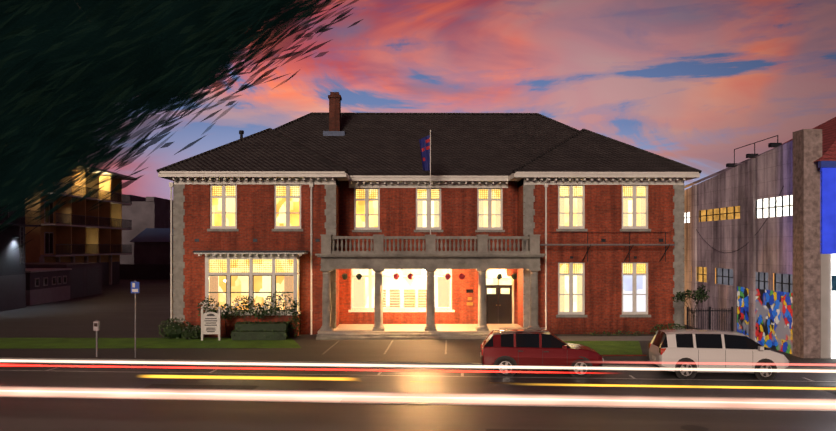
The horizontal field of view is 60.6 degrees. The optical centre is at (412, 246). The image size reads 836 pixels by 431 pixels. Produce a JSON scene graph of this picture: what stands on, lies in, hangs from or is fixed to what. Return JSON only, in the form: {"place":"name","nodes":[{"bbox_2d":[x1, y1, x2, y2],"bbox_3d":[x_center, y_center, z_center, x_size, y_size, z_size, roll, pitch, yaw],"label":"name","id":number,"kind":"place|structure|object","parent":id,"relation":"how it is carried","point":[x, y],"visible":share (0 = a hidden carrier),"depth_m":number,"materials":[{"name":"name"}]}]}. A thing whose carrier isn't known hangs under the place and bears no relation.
{"place":"outdoors","nodes":[
{"label":"outdoors","id":0,"kind":"place"},
{"bbox_2d":[120,195,173,278],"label":"background buildings","id":1,"kind":"structure","parent":0,"point":[147,237],"depth_m":101.22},
{"bbox_2d":[0,338,645,355],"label":"lawn ground","id":2,"kind":"structure","parent":0,"point":[617,348],"depth_m":31.93,"materials":[{"name":"green plant"}]},
{"bbox_2d":[201,306,220,340],"bbox_3d":[-9.335,3.586,33.166,0.914,1.620,0.114,0,0,-1],"label":"sign board","id":3,"kind":"object","parent":2,"relation":"on","point":[210,322],"visible":0.96,"depth_m":33.15,"materials":[{"name":"white paint"}]},
{"bbox_2d":[158,291,685,339],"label":"shrubs","id":4,"kind":"object","parent":2,"relation":"on","point":[258,330],"visible":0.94,"depth_m":33.93,"materials":[{"name":"green plant"}]},
{"bbox_2d":[0,279,835,367],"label":"ground slab","id":5,"kind":"structure","parent":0,"point":[111,308],"depth_m":33.04,"materials":[{"name":"concrete"}]},
{"bbox_2d":[0,210,40,311],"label":"building","id":6,"kind":"structure","parent":5,"relation":"on","point":[12,280],"depth_m":49.55,"materials":[{"name":"concrete"}]},
{"bbox_2d":[25,262,101,305],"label":"annex and garages","id":7,"kind":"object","parent":5,"relation":"on","point":[47,282],"visible":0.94,"depth_m":58.91,"materials":[{"name":"grey brick"}]},
{"bbox_2d":[25,171,133,285],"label":"apartment block","id":8,"kind":"structure","parent":5,"relation":"on","point":[74,232],"depth_m":73.39,"materials":[{"name":"concrete"}]},
{"bbox_2d":[158,171,699,334],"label":"building trim","id":9,"kind":"structure","parent":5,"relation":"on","point":[499,308],"depth_m":35.76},
{"bbox_2d":[315,234,545,339],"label":"portico","id":10,"kind":"structure","parent":9,"relation":"attached to","point":[430,259],"depth_m":34.73,"materials":[{"name":"stone"}]},
{"bbox_2d":[419,130,430,234],"bbox_3d":[0.643,-3.112,34.908,0.595,5.135,0.172,0,0,-1],"label":"flagpole","id":11,"kind":"object","parent":10,"relation":"on","point":[425,145],"visible":1,"depth_m":34.91,"materials":[{"name":"white paint"}]},
{"bbox_2d":[342,269,516,279],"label":"hanging baskets","id":12,"kind":"object","parent":10,"relation":"attached to","point":[410,276],"visible":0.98,"depth_m":34.95,"materials":[{"name":"metal"}]},
{"bbox_2d":[540,232,674,261],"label":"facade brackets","id":13,"kind":"object","parent":9,"relation":"attached to","point":[629,245],"visible":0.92,"depth_m":35.29,"materials":[{"name":"metal"}]},
{"bbox_2d":[320,336,653,353],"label":"parking line markings","id":14,"kind":"object","parent":5,"relation":"on","point":[605,338],"visible":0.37,"depth_m":33.69,"materials":[{"name":"paint"}]},
{"bbox_2d":[673,284,709,328],"bbox_3d":[13.164,3.091,33.531,1.703,2.611,1.473,0,0,-1],"label":"tree","id":15,"kind":"object","parent":5,"relation":"on","point":[699,293],"visible":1,"depth_m":33.55,"materials":[{"name":"green plant"}]},
{"bbox_2d":[687,307,732,330],"bbox_3d":[14.278,3.646,34.293,2.220,1.500,0.070,0,0,-1],"label":"fence","id":16,"kind":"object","parent":5,"relation":"on","point":[709,310],"depth_m":34.28,"materials":[{"name":"metal"}]},
{"bbox_2d":[174,180,683,336],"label":"building walls","id":17,"kind":"structure","parent":0,"point":[603,264],"depth_m":35.84,"materials":[{"name":"red brick"}]},
{"bbox_2d":[209,186,645,311],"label":"windows","id":18,"kind":"structure","parent":17,"relation":"in","point":[360,289],"depth_m":36.01,"materials":[{"name":"yellow glass"}]},
{"bbox_2d":[157,112,701,181],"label":"building roof","id":19,"kind":"structure","parent":17,"relation":"on","point":[462,144],"depth_m":39.03,"materials":[{"name":"black tile"}]},
{"bbox_2d":[239,92,344,138],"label":"chimneys","id":20,"kind":"object","parent":19,"relation":"on","point":[335,99],"visible":0.62,"depth_m":41.87,"materials":[{"name":"brick"}]},
{"bbox_2d":[107,0,835,199],"label":"sky","id":21,"kind":"structure","parent":0,"point":[692,83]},
{"bbox_2d":[684,117,835,358],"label":"neighbour building","id":22,"kind":"structure","parent":0,"point":[760,244],"depth_m":30.73,"materials":[{"name":"concrete"}]},
{"label":"ground","id":23,"kind":"structure","parent":0,"visible":0},
{"bbox_2d":[0,280,835,430],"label":"street frame","id":24,"kind":"object","parent":23,"relation":"on","point":[538,379],"visible":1,"depth_m":21.33,"materials":[{"name":"concrete"}]},
{"bbox_3d":[-7.454,-2.940,7.022,12.127,14.932,10.356,0,0,-1],"label":"big tree trunk","id":25,"kind":"object","parent":23,"relation":"on","visible":0},
{"bbox_2d":[0,0,362,251],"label":"tree","id":26,"kind":"object","parent":25,"relation":"on","point":[89,89],"visible":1,"depth_m":7.13,"materials":[{"name":"green plant"}]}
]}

